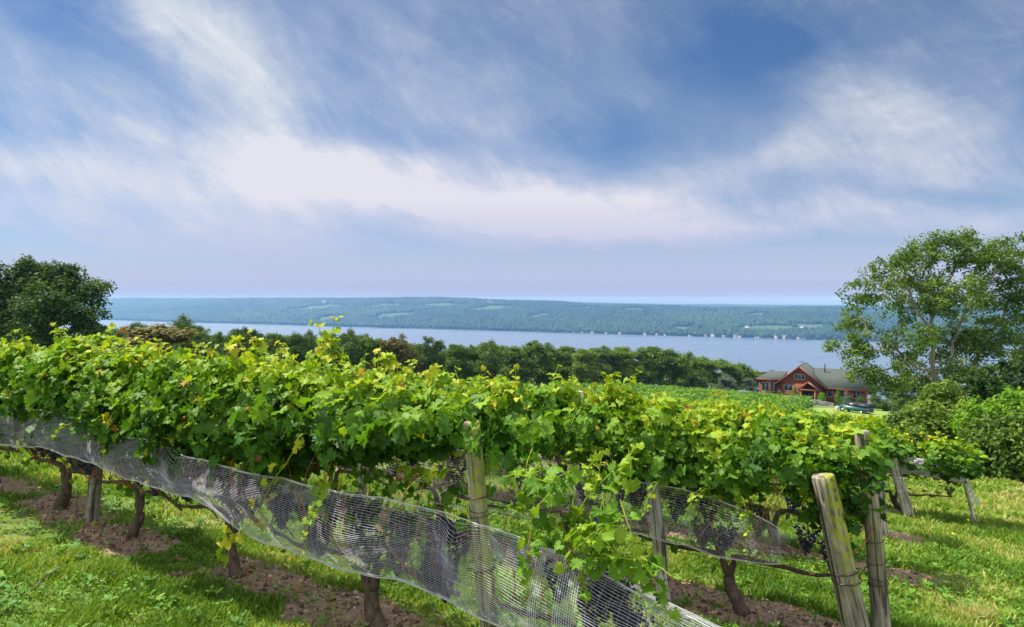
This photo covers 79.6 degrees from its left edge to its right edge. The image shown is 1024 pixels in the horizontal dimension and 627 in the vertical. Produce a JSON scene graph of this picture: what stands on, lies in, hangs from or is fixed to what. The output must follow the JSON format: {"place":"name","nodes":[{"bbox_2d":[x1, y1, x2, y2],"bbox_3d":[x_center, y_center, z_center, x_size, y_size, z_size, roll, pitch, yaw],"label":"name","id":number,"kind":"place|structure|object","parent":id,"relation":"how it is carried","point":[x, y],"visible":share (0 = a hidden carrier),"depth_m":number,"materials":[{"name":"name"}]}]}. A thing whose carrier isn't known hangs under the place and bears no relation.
{"place":"outdoors","nodes":[
{"label":"outdoors","id":0,"kind":"place"},
{"bbox_2d":[0,374,1023,626],"bbox_3d":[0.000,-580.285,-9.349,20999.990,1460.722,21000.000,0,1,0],"label":"ground","id":1,"kind":"structure","parent":0,"point":[338,602],"depth_m":5.62,"materials":[{"name":"plant"}]},
{"bbox_2d":[0,339,44,482],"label":"grape vine","id":2,"kind":"object","parent":1,"relation":"on","point":[4,349],"visible":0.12,"depth_m":6.94,"materials":[{"name":"green plant"}]},
{"bbox_2d":[0,253,117,350],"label":"maple tree","id":3,"kind":"object","parent":1,"relation":"on","point":[33,290],"visible":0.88,"depth_m":48.49,"materials":[{"name":"green plant"}]},
{"bbox_2d":[0,322,128,510],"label":"grape vine","id":4,"kind":"object","parent":1,"relation":"on","point":[24,387],"visible":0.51,"depth_m":6.25,"materials":[{"name":"green plant"}]},
{"bbox_2d":[84,435,103,522],"bbox_3d":[-4.206,1.683,6.195,0.139,1.369,0.139,14,8,31],"label":"wooden post","id":5,"kind":"object","parent":1,"relation":"on","point":[93,501],"visible":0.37,"depth_m":6.17,"materials":[{"name":"wood"}]},
{"bbox_2d":[0,408,718,626],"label":"bird net","id":6,"kind":"object","parent":5,"relation":"attached to","point":[338,558],"visible":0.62,"depth_m":3.71,"materials":[{"name":"plastic"}]},
{"bbox_2d":[111,326,130,347],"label":"deciduous tree","id":7,"kind":"object","parent":1,"relation":"on","point":[120,335],"visible":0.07,"depth_m":99.57,"materials":[{"name":"green plant"}]},
{"bbox_2d":[44,322,216,538],"bbox_3d":[-3.546,1.177,5.809,2.033,2.202,1.120,1,1,32],"label":"grape vine","id":8,"kind":"object","parent":1,"relation":"on","point":[89,407],"visible":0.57,"depth_m":5.58,"materials":[{"name":"green plant"}]},
{"bbox_2d":[122,321,145,347],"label":"deciduous tree","id":9,"kind":"object","parent":1,"relation":"on","point":[134,325],"visible":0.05,"depth_m":97.17,"materials":[{"name":"green plant"}]},
{"bbox_2d":[112,323,200,361],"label":"deciduous tree","id":10,"kind":"object","parent":1,"relation":"on","point":[165,334],"visible":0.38,"depth_m":68.17,"materials":[{"name":"brown plant"}]},
{"bbox_2d":[165,313,208,348],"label":"deciduous tree","id":11,"kind":"object","parent":1,"relation":"on","point":[197,338],"visible":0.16,"depth_m":88.47,"materials":[{"name":"green plant"}]},
{"bbox_2d":[175,343,223,359],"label":"deciduous tree","id":12,"kind":"object","parent":1,"relation":"on","point":[191,347],"visible":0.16,"depth_m":71.42,"materials":[{"name":"green plant"}]},
{"bbox_2d":[204,331,231,359],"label":"deciduous tree","id":13,"kind":"object","parent":1,"relation":"on","point":[218,337],"visible":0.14,"depth_m":91.43,"materials":[{"name":"green plant"}]},
{"bbox_2d":[119,328,337,578],"bbox_3d":[-2.114,1.183,4.912,2.244,2.146,1.201,1,1,32],"label":"grape vine","id":14,"kind":"object","parent":1,"relation":"on","point":[204,435],"visible":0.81,"depth_m":4.72,"materials":[{"name":"green plant"}]},
{"bbox_2d":[220,328,245,357],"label":"deciduous tree","id":15,"kind":"object","parent":1,"relation":"on","point":[236,332],"visible":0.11,"depth_m":97.36,"materials":[{"name":"green plant"}]},
{"bbox_2d":[238,326,273,364],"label":"deciduous tree","id":16,"kind":"object","parent":1,"relation":"on","point":[246,344],"visible":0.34,"depth_m":96.03,"materials":[{"name":"green plant"}]},
{"bbox_2d":[211,345,322,418],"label":"grape vine","id":17,"kind":"object","parent":1,"relation":"on","point":[247,351],"visible":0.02,"depth_m":8.37,"materials":[{"name":"green plant"}]},
{"bbox_2d":[259,332,285,364],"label":"deciduous tree","id":18,"kind":"object","parent":1,"relation":"on","point":[271,339],"visible":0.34,"depth_m":99.45,"materials":[{"name":"green plant"}]},
{"bbox_2d":[282,331,307,365],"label":"deciduous tree","id":19,"kind":"object","parent":1,"relation":"on","point":[296,344],"visible":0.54,"depth_m":100.70,"materials":[{"name":"green plant"}]},
{"bbox_2d":[290,329,326,369],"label":"deciduous tree","id":20,"kind":"object","parent":1,"relation":"on","point":[311,338],"visible":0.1,"depth_m":102.92,"materials":[{"name":"green plant"}]},
{"bbox_2d":[317,334,350,371],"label":"deciduous tree","id":21,"kind":"object","parent":1,"relation":"on","point":[332,347],"visible":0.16,"depth_m":103.31,"materials":[{"name":"green plant"}]},
{"bbox_2d":[287,354,413,510],"bbox_3d":[-2.141,1.533,7.567,2.144,2.078,1.099,1,1,32],"label":"grape vine","id":22,"kind":"object","parent":1,"relation":"on","point":[325,371],"visible":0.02,"depth_m":7.57,"materials":[{"name":"green plant"}]},
{"bbox_2d":[331,327,370,372],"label":"deciduous tree","id":23,"kind":"object","parent":1,"relation":"on","point":[355,352],"visible":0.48,"depth_m":105.46,"materials":[{"name":"green plant"}]},
{"bbox_2d":[357,463,366,513],"bbox_3d":[-1.802,1.710,7.377,0.122,1.820,0.122,0,1,0],"label":"wooden post","id":24,"kind":"object","parent":1,"relation":"on","point":[364,488],"visible":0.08,"depth_m":7.34,"materials":[{"name":"wood"}]},
{"bbox_2d":[355,336,381,371],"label":"deciduous tree","id":25,"kind":"object","parent":1,"relation":"on","point":[371,343],"visible":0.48,"depth_m":107.09,"materials":[{"name":"green plant"}]},
{"bbox_2d":[224,316,528,626],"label":"grape vine","id":26,"kind":"object","parent":1,"relation":"on","point":[364,419],"visible":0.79,"depth_m":3.92,"materials":[{"name":"green plant"}]},
{"bbox_2d":[366,333,411,375],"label":"deciduous tree","id":27,"kind":"object","parent":1,"relation":"on","point":[395,346],"visible":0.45,"depth_m":105.54,"materials":[{"name":"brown plant"}]},
{"bbox_2d":[397,341,424,381],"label":"deciduous tree","id":28,"kind":"object","parent":1,"relation":"on","point":[413,353],"visible":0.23,"depth_m":109.93,"materials":[{"name":"green plant"}]},
{"bbox_2d":[413,343,424,376],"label":"deciduous tree","id":29,"kind":"object","parent":1,"relation":"on","point":[420,349],"visible":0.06,"depth_m":117.59,"materials":[{"name":"green plant"}]},
{"bbox_2d":[417,336,438,379],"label":"deciduous tree","id":30,"kind":"object","parent":1,"relation":"on","point":[428,358],"visible":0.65,"depth_m":111.34,"materials":[{"name":"green plant"}]},
{"bbox_2d":[431,340,446,370],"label":"deciduous tree","id":31,"kind":"object","parent":1,"relation":"on","point":[438,346],"visible":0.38,"depth_m":113.62,"materials":[{"name":"green plant"}]},
{"bbox_2d":[367,359,531,520],"bbox_3d":[-0.803,1.530,6.761,2.136,2.084,1.137,1,1,32],"label":"grape vine","id":32,"kind":"object","parent":1,"relation":"on","point":[408,374],"visible":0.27,"depth_m":6.67,"materials":[{"name":"green plant"}]},
{"bbox_2d":[414,379,484,484],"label":"grape vine","id":33,"kind":"object","parent":1,"relation":"on","point":[446,478],"visible":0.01,"depth_m":9.52,"materials":[{"name":"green plant"}]},
{"bbox_2d":[442,343,472,379],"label":"deciduous tree","id":34,"kind":"object","parent":1,"relation":"on","point":[453,349],"visible":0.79,"depth_m":117.35,"materials":[{"name":"green plant"}]},
{"bbox_2d":[454,344,486,380],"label":"deciduous tree","id":35,"kind":"object","parent":1,"relation":"on","point":[474,353],"visible":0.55,"depth_m":119.13,"materials":[{"name":"green plant"}]},
{"bbox_2d":[18,492,937,626],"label":"soil clods","id":36,"kind":"object","parent":1,"relation":"on","point":[396,609],"visible":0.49,"depth_m":5.20,"materials":[{"name":"soil"}]},
{"bbox_2d":[463,420,498,626],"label":"wooden post","id":37,"kind":"object","parent":1,"relation":"on","point":[478,495],"visible":0.89,"depth_m":3.42,"materials":[{"name":"wood"}]},
{"bbox_2d":[34,496,931,626],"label":"fallen leaves","id":38,"kind":"object","parent":1,"relation":"on","point":[298,586],"visible":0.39,"depth_m":5.49,"materials":[{"name":"brown plant"}]},
{"bbox_2d":[467,339,510,379],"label":"deciduous tree","id":39,"kind":"object","parent":1,"relation":"on","point":[491,363],"visible":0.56,"depth_m":116.92,"materials":[{"name":"green plant"}]},
{"bbox_2d":[488,345,524,377],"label":"deciduous tree","id":40,"kind":"object","parent":1,"relation":"on","point":[501,347],"visible":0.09,"depth_m":142.59,"materials":[{"name":"green plant"}]},
{"bbox_2d":[0,439,1023,626],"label":"grass","id":41,"kind":"structure","parent":1,"relation":"on","point":[1005,526],"depth_m":5.72,"materials":[{"name":"plant"}]},
{"bbox_2d":[0,477,1023,626],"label":"weeds","id":42,"kind":"object","parent":1,"relation":"on","point":[90,577],"visible":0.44,"depth_m":5.46,"materials":[{"name":"green plant"}]},
{"bbox_2d":[497,345,537,383],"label":"deciduous tree","id":43,"kind":"object","parent":1,"relation":"on","point":[516,353],"visible":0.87,"depth_m":122.60,"materials":[{"name":"green plant"}]},
{"bbox_2d":[238,354,817,414],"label":"distant vines","id":44,"kind":"object","parent":1,"relation":"on","point":[783,401],"visible":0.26,"depth_m":103.37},
{"bbox_2d":[512,340,560,385],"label":"deciduous tree","id":45,"kind":"object","parent":1,"relation":"on","point":[535,350],"visible":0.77,"depth_m":124.16,"materials":[{"name":"green plant"}]},
{"bbox_2d":[403,390,683,626],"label":"grape vine","id":46,"kind":"object","parent":1,"relation":"on","point":[600,558],"visible":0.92,"depth_m":3.11,"materials":[{"name":"green plant"}]},
{"bbox_2d":[503,381,589,502],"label":"grape vine","id":47,"kind":"object","parent":1,"relation":"on","point":[557,456],"visible":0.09,"depth_m":8.49,"materials":[{"name":"green plant"}]},
{"bbox_2d":[379,451,611,478],"bbox_3d":[-0.802,2.121,9.032,4.894,0.865,0.130,1,1,32],"label":"bird net","id":48,"kind":"object","parent":47,"relation":"attached to","point":[523,466],"visible":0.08,"depth_m":8.23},
{"bbox_2d":[530,342,570,385],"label":"deciduous tree","id":49,"kind":"object","parent":1,"relation":"on","point":[560,357],"visible":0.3,"depth_m":129.53,"materials":[{"name":"green plant"}]},
{"bbox_2d":[550,345,577,378],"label":"deciduous tree","id":50,"kind":"object","parent":1,"relation":"on","point":[567,351],"visible":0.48,"depth_m":130.98,"materials":[{"name":"green plant"}]},
{"bbox_2d":[463,363,683,566],"bbox_3d":[0.560,1.531,5.906,2.136,2.084,1.137,1,1,32],"label":"grape vine","id":51,"kind":"object","parent":1,"relation":"on","point":[597,422],"visible":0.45,"depth_m":5.66,"materials":[{"name":"green plant"}]},
{"bbox_2d":[576,391,583,507],"bbox_3d":[0.923,1.967,8.364,0.122,1.820,0.122,0,1,0],"label":"wooden post","id":52,"kind":"object","parent":1,"relation":"on","point":[582,486],"visible":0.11,"depth_m":8.32,"materials":[{"name":"wood"}]},
{"bbox_2d":[563,348,601,383],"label":"deciduous tree","id":53,"kind":"object","parent":1,"relation":"on","point":[580,372],"visible":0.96,"depth_m":127.48,"materials":[{"name":"green plant"}]},
{"bbox_2d":[568,386,644,484],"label":"grape vine","id":54,"kind":"object","parent":1,"relation":"on","point":[591,393],"visible":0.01,"depth_m":10.75,"materials":[{"name":"green plant"}]},
{"bbox_2d":[589,345,626,382],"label":"deciduous tree","id":55,"kind":"object","parent":1,"relation":"on","point":[608,355],"visible":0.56,"depth_m":133.00,"materials":[{"name":"green plant"}]},
{"bbox_2d":[607,346,644,382],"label":"deciduous tree","id":56,"kind":"object","parent":1,"relation":"on","point":[626,370],"visible":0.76,"depth_m":134.56,"materials":[{"name":"green plant"}]},
{"bbox_2d":[622,347,659,385],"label":"deciduous tree","id":57,"kind":"object","parent":1,"relation":"on","point":[646,355],"visible":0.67,"depth_m":135.96,"materials":[{"name":"green plant"}]},
{"bbox_2d":[564,391,728,524],"bbox_3d":[1.679,1.908,7.887,2.158,1.887,1.108,1,1,32],"label":"grape vine","id":58,"kind":"object","parent":1,"relation":"on","point":[652,403],"visible":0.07,"depth_m":7.73,"materials":[{"name":"green plant"}]},
{"bbox_2d":[643,346,670,385],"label":"deciduous tree","id":59,"kind":"object","parent":1,"relation":"on","point":[656,350],"visible":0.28,"depth_m":141.30,"materials":[{"name":"green plant"}]},
{"bbox_2d":[645,464,670,602],"bbox_3d":[1.245,1.929,5.235,0.132,1.538,0.132,-8,-3,32],"label":"wooden post","id":60,"kind":"object","parent":1,"relation":"on","point":[659,546],"visible":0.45,"depth_m":5.19,"materials":[{"name":"wood"}]},
{"bbox_2d":[649,348,690,386],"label":"deciduous tree","id":61,"kind":"object","parent":1,"relation":"on","point":[667,356],"visible":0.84,"depth_m":138.51,"materials":[{"name":"green plant"}]},
{"bbox_2d":[668,350,714,388],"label":"deciduous tree","id":62,"kind":"object","parent":1,"relation":"on","point":[697,380],"visible":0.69,"depth_m":138.94,"materials":[{"name":"green plant"}]},
{"bbox_2d":[641,392,760,476],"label":"grape vine","id":63,"kind":"object","parent":1,"relation":"on","point":[696,404],"visible":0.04,"depth_m":9.75,"materials":[{"name":"green plant"}]},
{"bbox_2d":[688,356,720,388],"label":"deciduous tree","id":64,"kind":"object","parent":1,"relation":"on","point":[709,364],"visible":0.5,"depth_m":142.89,"materials":[{"name":"green plant"}]},
{"bbox_2d":[699,358,742,389],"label":"deciduous tree","id":65,"kind":"object","parent":1,"relation":"on","point":[728,366],"visible":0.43,"depth_m":144.95,"materials":[{"name":"green plant"}]},
{"bbox_2d":[713,375,740,390],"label":"deciduous tree","id":66,"kind":"object","parent":1,"relation":"on","point":[729,384],"visible":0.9,"depth_m":132.06,"materials":[{"name":"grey plant"}]},
{"bbox_2d":[718,362,753,390],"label":"deciduous tree","id":67,"kind":"object","parent":1,"relation":"on","point":[745,371],"visible":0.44,"depth_m":146.29,"materials":[{"name":"green plant"}]},
{"bbox_2d":[741,378,758,392],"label":"deciduous tree","id":68,"kind":"object","parent":1,"relation":"on","point":[751,386],"visible":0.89,"depth_m":127.68,"materials":[{"name":"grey plant"}]},
{"bbox_2d":[737,369,764,389],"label":"deciduous tree","id":69,"kind":"object","parent":1,"relation":"on","point":[755,374],"visible":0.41,"depth_m":148.59,"materials":[{"name":"green plant"}]},
{"bbox_2d":[607,391,895,616],"bbox_3d":[1.891,1.649,5.033,2.121,1.913,1.207,1,1,32],"label":"grape vine","id":70,"kind":"object","parent":1,"relation":"on","point":[729,466],"visible":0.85,"depth_m":4.89,"materials":[{"name":"green plant"}]},
{"bbox_2d":[738,400,805,414],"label":"grape vine","id":71,"kind":"object","parent":1,"relation":"on","point":[792,411],"visible":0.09,"depth_m":19.86,"materials":[{"name":"green plant"}]},
{"bbox_2d":[693,393,887,550],"bbox_3d":[3.041,1.884,7.050,2.171,1.885,1.212,1,1,32],"label":"grape vine","id":72,"kind":"object","parent":1,"relation":"on","point":[733,417],"visible":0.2,"depth_m":6.99,"materials":[{"name":"green plant"}]},
{"bbox_2d":[756,361,870,404],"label":"red house","id":73,"kind":"structure","parent":1,"relation":"on","point":[806,378],"depth_m":114.92,"materials":[{"name":"wood"}]},
{"bbox_2d":[762,382,768,390],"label":"window","id":74,"kind":"structure","parent":73,"relation":"in","point":[765,385],"depth_m":120.39,"materials":[{"name":"grey"}]},
{"bbox_2d":[770,382,777,391],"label":"window","id":75,"kind":"structure","parent":73,"relation":"in","point":[773,388],"depth_m":119.63,"materials":[{"name":"grey"}]},
{"bbox_2d":[803,391,813,403],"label":"door","id":76,"kind":"structure","parent":73,"relation":"in","point":[811,393],"depth_m":114.29,"materials":[{"name":"black"}]},
{"bbox_2d":[740,396,891,507],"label":"grape vine","id":77,"kind":"object","parent":1,"relation":"on","point":[826,417],"visible":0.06,"depth_m":8.76,"materials":[{"name":"green plant"}]},
{"bbox_2d":[817,392,825,405],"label":"shrub","id":78,"kind":"object","parent":1,"relation":"on","point":[821,396],"visible":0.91,"depth_m":110.78,"materials":[{"name":"green plant"}]},
{"bbox_2d":[833,389,839,405],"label":"shrub","id":79,"kind":"object","parent":1,"relation":"on","point":[837,397],"visible":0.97,"depth_m":111.76,"materials":[{"name":"green plant"}]},
{"bbox_2d":[811,473,869,626],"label":"wooden post","id":80,"kind":"object","parent":1,"relation":"on","point":[847,590],"visible":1,"depth_m":4.33,"materials":[{"name":"wood"}]},
{"bbox_2d":[420,496,830,579],"bbox_3d":[0.739,1.998,5.768,4.216,0.164,0.224,1,1,36],"label":"trellis wire","id":81,"kind":"object","parent":80,"relation":"attached to","point":[684,552],"visible":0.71,"depth_m":5.20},
{"bbox_2d":[436,490,829,566],"bbox_3d":[0.730,1.900,5.773,4.194,0.162,0.225,1,1,36],"label":"trellis wire","id":82,"kind":"object","parent":80,"relation":"attached to","point":[706,545],"visible":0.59,"depth_m":5.08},
{"bbox_2d":[382,449,790,564],"bbox_3d":[0.419,1.722,5.898,4.080,0.750,0.641,1,1,32],"label":"bird net","id":83,"kind":"object","parent":82,"relation":"hanging from","point":[677,543],"visible":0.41,"depth_m":5.12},
{"bbox_2d":[801,407,885,428],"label":"grape vine","id":84,"kind":"object","parent":1,"relation":"on","point":[844,418],"visible":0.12,"depth_m":14.67,"materials":[{"name":"green plant"}]},
{"bbox_2d":[841,392,852,403],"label":"shrub","id":85,"kind":"object","parent":1,"relation":"on","point":[847,399],"visible":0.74,"depth_m":107.12,"materials":[{"name":"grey plant"}]},
{"bbox_2d":[856,396,865,402],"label":"shrub","id":86,"kind":"object","parent":1,"relation":"on","point":[860,399],"visible":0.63,"depth_m":109.84,"materials":[{"name":"green plant"}]},
{"bbox_2d":[854,430,891,626],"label":"wooden post","id":87,"kind":"object","parent":1,"relation":"on","point":[878,589],"visible":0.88,"depth_m":4.49,"materials":[{"name":"wood"}]},
{"bbox_2d":[877,481,887,534],"bbox_3d":[5.064,2.440,8.478,0.138,1.685,0.137,-5,-2,32],"label":"wooden post","id":88,"kind":"object","parent":1,"relation":"on","point":[881,495],"visible":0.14,"depth_m":8.41,"materials":[{"name":"wood"}]},
{"bbox_2d":[866,383,904,410],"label":"deciduous tree","id":89,"kind":"object","parent":1,"relation":"on","point":[877,402],"visible":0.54,"depth_m":104.34,"materials":[{"name":"green plant"}]},
{"bbox_2d":[888,457,913,517],"bbox_3d":[6.352,2.932,10.006,0.177,1.259,0.176,-16,-8,31],"label":"wooden post","id":90,"kind":"object","parent":1,"relation":"on","point":[903,498],"visible":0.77,"depth_m":9.96,"materials":[{"name":"wood"}]},
{"bbox_2d":[887,457,963,484],"bbox_3d":[6.368,2.557,10.445,2.096,0.432,0.676,1,1,31],"label":"bird net","id":91,"kind":"object","parent":90,"relation":"attached to","point":[953,479],"visible":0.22,"depth_m":9.98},
{"bbox_2d":[964,478,981,503],"bbox_3d":[7.254,2.761,9.733,0.316,0.500,0.096,1,1,32],"label":"net tail","id":92,"kind":"object","parent":91,"relation":"hanging from","point":[970,488],"visible":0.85,"depth_m":9.72},
{"bbox_2d":[886,381,917,409],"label":"deciduous tree","id":93,"kind":"object","parent":1,"relation":"on","point":[910,397],"visible":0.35,"depth_m":95.64,"materials":[{"name":"green plant"}]},
{"bbox_2d":[885,410,939,458],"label":"bush","id":94,"kind":"object","parent":1,"relation":"on","point":[895,418],"visible":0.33,"depth_m":21.10,"materials":[{"name":"green plant"}]},
{"bbox_2d":[820,225,1023,396],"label":"cottonwood tree","id":95,"kind":"object","parent":1,"relation":"on","point":[989,253],"visible":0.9,"depth_m":43.02,"materials":[{"name":"green plant"}]},
{"bbox_2d":[859,424,989,512],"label":"grape vine","id":96,"kind":"object","parent":1,"relation":"on","point":[939,450],"visible":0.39,"depth_m":9.87,"materials":[{"name":"green plant"}]},
{"bbox_2d":[899,379,974,455],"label":"bush","id":97,"kind":"object","parent":1,"relation":"on","point":[936,406],"visible":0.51,"depth_m":22.43,"materials":[{"name":"green plant"}]},
{"bbox_2d":[961,470,976,522],"bbox_3d":[7.293,3.051,9.778,0.071,1.121,0.071,-13,-6,31],"label":"wooden post","id":98,"kind":"object","parent":1,"relation":"on","point":[970,505],"visible":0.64,"depth_m":9.76,"materials":[{"name":"wood"}]},
{"bbox_2d":[944,386,1023,447],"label":"bush","id":99,"kind":"object","parent":1,"relation":"on","point":[1009,399],"visible":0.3,"depth_m":20.93,"materials":[{"name":"green plant"}]},
{"bbox_2d":[945,352,1023,403],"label":"bush","id":100,"kind":"object","parent":1,"relation":"on","point":[991,387],"visible":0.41,"depth_m":31.32,"materials":[{"name":"green plant"}]},
{"bbox_2d":[955,407,1023,481],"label":"bush","id":101,"kind":"object","parent":1,"relation":"on","point":[1001,442],"visible":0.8,"depth_m":17.68,"materials":[{"name":"green plant"}]},
{"bbox_2d":[0,0,1023,305],"label":"sky","id":102,"kind":"structure","parent":0,"point":[764,152],"materials":[{"name":"blue"}]},
{"bbox_2d":[24,318,1023,402],"bbox_3d":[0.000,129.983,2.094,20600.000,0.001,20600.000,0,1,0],"label":"lake","id":103,"kind":"structure","parent":0,"point":[763,354],"depth_m":2053.63,"materials":[{"name":"blue liquid"}]},
{"bbox_2d":[47,299,1022,345],"bbox_3d":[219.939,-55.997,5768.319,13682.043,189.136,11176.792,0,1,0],"label":"hills","id":104,"kind":"structure","parent":0,"point":[391,315],"depth_m":3965.84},
{"bbox_2d":[16,296,1023,344],"bbox_3d":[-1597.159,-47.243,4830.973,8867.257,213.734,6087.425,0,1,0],"label":"forest","id":105,"kind":"object","parent":104,"relation":"on","point":[566,316],"visible":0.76,"depth_m":3449.59,"materials":[{"name":"green plant"}]},
{"bbox_2d":[809,407,890,420],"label":"lawn","id":106,"kind":"structure","parent":0,"point":[875,413],"depth_m":97.58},
{"bbox_2d":[838,402,873,413],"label":"parked car","id":107,"kind":"object","parent":106,"relation":"on","point":[861,408],"visible":0.94,"depth_m":96.43,"materials":[{"name":"teal paint"}]},
{"bbox_2d":[890,379,939,414],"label":"deciduous tree","id":108,"kind":"object","parent":106,"relation":"on","point":[899,405],"visible":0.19,"depth_m":81.47,"materials":[{"name":"green plant"}]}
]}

